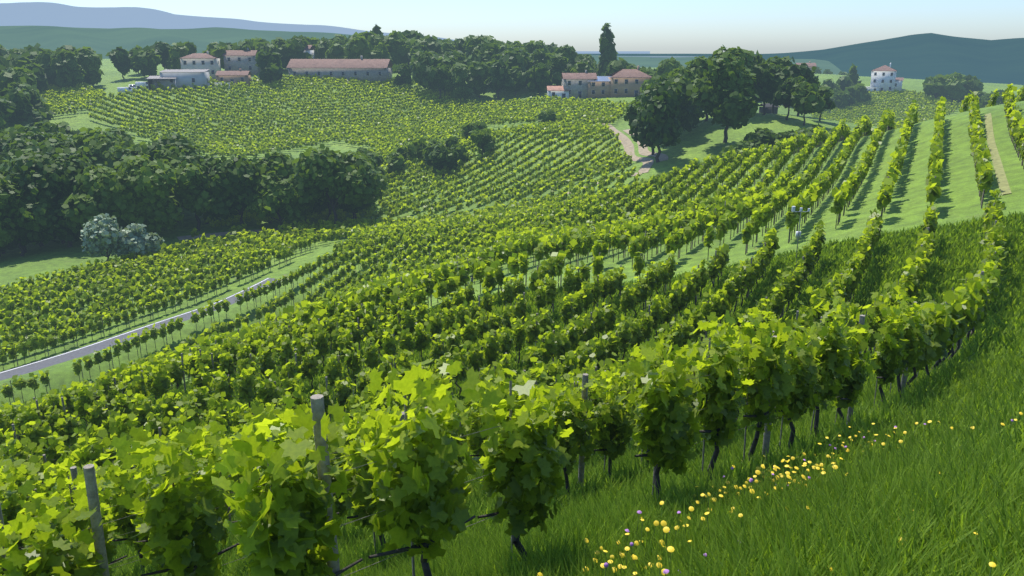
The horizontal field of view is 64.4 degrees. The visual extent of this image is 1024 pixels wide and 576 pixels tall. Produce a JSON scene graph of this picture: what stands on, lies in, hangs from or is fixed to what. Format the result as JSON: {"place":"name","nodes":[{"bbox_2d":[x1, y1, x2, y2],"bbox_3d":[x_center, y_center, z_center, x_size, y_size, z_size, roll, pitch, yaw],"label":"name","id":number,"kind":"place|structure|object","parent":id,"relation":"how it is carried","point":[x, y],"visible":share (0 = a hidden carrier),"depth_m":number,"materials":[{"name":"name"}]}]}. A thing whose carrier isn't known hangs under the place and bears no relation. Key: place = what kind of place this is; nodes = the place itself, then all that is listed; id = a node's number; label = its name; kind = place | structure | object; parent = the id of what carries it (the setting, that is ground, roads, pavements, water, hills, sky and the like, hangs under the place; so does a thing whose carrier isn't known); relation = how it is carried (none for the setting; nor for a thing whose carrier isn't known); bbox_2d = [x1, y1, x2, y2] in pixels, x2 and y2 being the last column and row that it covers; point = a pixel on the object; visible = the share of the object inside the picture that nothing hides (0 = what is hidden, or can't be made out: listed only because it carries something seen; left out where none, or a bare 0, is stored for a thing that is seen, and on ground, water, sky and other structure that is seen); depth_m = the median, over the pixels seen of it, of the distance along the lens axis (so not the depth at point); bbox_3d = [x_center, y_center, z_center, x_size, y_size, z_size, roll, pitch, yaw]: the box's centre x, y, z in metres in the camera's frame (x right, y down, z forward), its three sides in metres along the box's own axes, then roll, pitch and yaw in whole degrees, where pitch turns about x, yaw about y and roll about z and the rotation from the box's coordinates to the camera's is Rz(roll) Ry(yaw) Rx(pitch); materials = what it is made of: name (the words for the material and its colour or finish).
{"place":"outdoors","nodes":[
{"label":"outdoors","id":0,"kind":"place"},
{"bbox_2d":[0,278,281,380],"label":"road","id":1,"kind":"structure","parent":0,"point":[60,358],"depth_m":84.82,"materials":[{"name":"grey asphalt"}]},
{"bbox_2d":[0,278,267,372],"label":"road lines","id":2,"kind":"object","parent":1,"relation":"on","point":[127,332],"visible":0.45,"depth_m":89.04,"materials":[{"name":"white paint"}]},
{"bbox_2d":[0,2,649,53],"bbox_3d":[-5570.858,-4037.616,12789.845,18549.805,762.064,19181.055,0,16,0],"label":"hills","id":3,"kind":"structure","parent":0,"point":[36,14],"depth_m":7842.48,"materials":[{"name":"blue"}]},
{"bbox_2d":[0,26,649,58],"bbox_3d":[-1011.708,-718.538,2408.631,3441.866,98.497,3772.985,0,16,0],"label":"hill","id":4,"kind":"structure","parent":0,"point":[103,41],"depth_m":1494.51,"materials":[{"name":"green plant"}]},
{"bbox_2d":[117,53,896,113],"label":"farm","id":5,"kind":"object","parent":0,"point":[553,93],"depth_m":287.43},
{"bbox_2d":[180,51,220,78],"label":"farmhouse wall","id":6,"kind":"structure","parent":5,"relation":"attached to","point":[216,67],"depth_m":308.15,"materials":[{"name":"white paint"}]},
{"bbox_2d":[546,86,569,90],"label":"rusty farm roof","id":7,"kind":"object","parent":5,"relation":"attached to","point":[554,88],"visible":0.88,"depth_m":275.73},
{"bbox_2d":[587,76,611,80],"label":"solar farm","id":8,"kind":"object","parent":5,"relation":"attached to","point":[602,78],"visible":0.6,"depth_m":277.72},
{"bbox_2d":[0,74,1023,575],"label":"vine","id":9,"kind":"object","parent":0,"point":[282,526],"depth_m":34.69,"materials":[{"name":"green plant"}]},
{"bbox_2d":[0,56,1023,437],"bbox_3d":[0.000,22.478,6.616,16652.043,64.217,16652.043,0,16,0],"label":"ground","id":10,"kind":"structure","parent":0,"point":[954,202],"depth_m":95.14,"materials":[{"name":"green plant"}]},
{"bbox_2d":[177,118,667,239],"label":"dirt tracks","id":11,"kind":"object","parent":10,"relation":"on","point":[627,143],"visible":0.45,"depth_m":173.44},
{"bbox_2d":[0,23,1015,261],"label":"tree","id":12,"kind":"object","parent":10,"relation":"on","point":[61,180],"depth_m":164.51,"materials":[{"name":"green plant"}]},
{"bbox_2d":[80,213,164,257],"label":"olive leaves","id":13,"kind":"object","parent":12,"relation":"attached to","point":[100,233],"visible":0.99,"depth_m":120.51,"materials":[{"name":"green plant"}]},
{"bbox_2d":[0,210,1023,575],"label":"grass","id":14,"kind":"structure","parent":10,"relation":"on","point":[932,496],"depth_m":8.48,"materials":[{"name":"green plant"}]},
{"bbox_2d":[0,95,1023,575],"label":"vineyard posts","id":15,"kind":"object","parent":10,"relation":"on","point":[318,409],"visible":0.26,"depth_m":11.77,"materials":[{"name":"grey wood"}]},
{"bbox_2d":[795,211,807,258],"bbox_3d":[15.613,-2.727,44.302,0.900,3.200,0.060,0,16,0],"label":"weather station pole","id":16,"kind":"object","parent":10,"relation":"on","point":[798,231],"visible":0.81,"depth_m":44.17,"materials":[{"name":"grey metal"}]},
{"bbox_2d":[792,206,809,237],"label":"weather station sensors","id":17,"kind":"object","parent":16,"relation":"attached to","point":[793,210],"visible":1,"depth_m":43.84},
{"bbox_2d":[585,418,1019,575],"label":"wildflowers","id":18,"kind":"object","parent":10,"relation":"on","point":[751,499],"visible":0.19,"depth_m":7.83,"materials":[{"name":"green"}]},
{"bbox_2d":[537,412,1022,575],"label":"yellow flowers","id":19,"kind":"object","parent":18,"relation":"attached to","point":[666,529],"visible":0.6,"depth_m":7.41,"materials":[{"name":"yellow plant"}]},
{"bbox_2d":[604,419,1013,573],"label":"purple flowers","id":20,"kind":"object","parent":18,"relation":"on","point":[640,512],"visible":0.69,"depth_m":7.16,"materials":[{"name":"purple plant"}]},
{"bbox_2d":[984,113,1010,193],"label":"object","id":21,"kind":"object","parent":10,"relation":"on","point":[1003,184],"visible":0.91,"depth_m":56.77,"materials":[{"name":"soil"}]},
{"bbox_2d":[0,0,1023,53],"label":"sky","id":22,"kind":"structure","parent":0,"point":[654,26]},
{"bbox_2d":[216,61,815,97],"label":"ochre farm wall","id":23,"kind":"structure","parent":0,"point":[631,86],"depth_m":274.54,"materials":[{"name":"beige paint"}]},
{"bbox_2d":[147,48,902,99],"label":"farm wall","id":24,"kind":"structure","parent":0,"point":[244,63],"depth_m":309.31,"materials":[{"name":"beige paint"}]},
{"bbox_2d":[146,45,903,80],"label":"farm roof","id":25,"kind":"structure","parent":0,"point":[379,63],"depth_m":309.68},
{"bbox_2d":[170,57,896,97],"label":"farm trim","id":26,"kind":"structure","parent":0,"point":[381,75],"depth_m":308.39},
{"bbox_2d":[595,57,840,74],"bbox_3d":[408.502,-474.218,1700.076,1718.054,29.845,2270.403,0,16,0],"label":"hill","id":27,"kind":"structure","parent":0,"point":[823,65],"depth_m":1424.24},
{"bbox_2d":[578,33,1023,77],"bbox_3d":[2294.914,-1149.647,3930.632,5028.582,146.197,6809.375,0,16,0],"label":"hills","id":28,"kind":"structure","parent":0,"point":[908,56],"depth_m":1604.66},
{"bbox_2d":[650,57,1023,84],"bbox_3d":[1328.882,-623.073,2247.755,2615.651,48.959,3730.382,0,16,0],"label":"hills","id":29,"kind":"structure","parent":0,"point":[1015,76],"depth_m":969.35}
]}

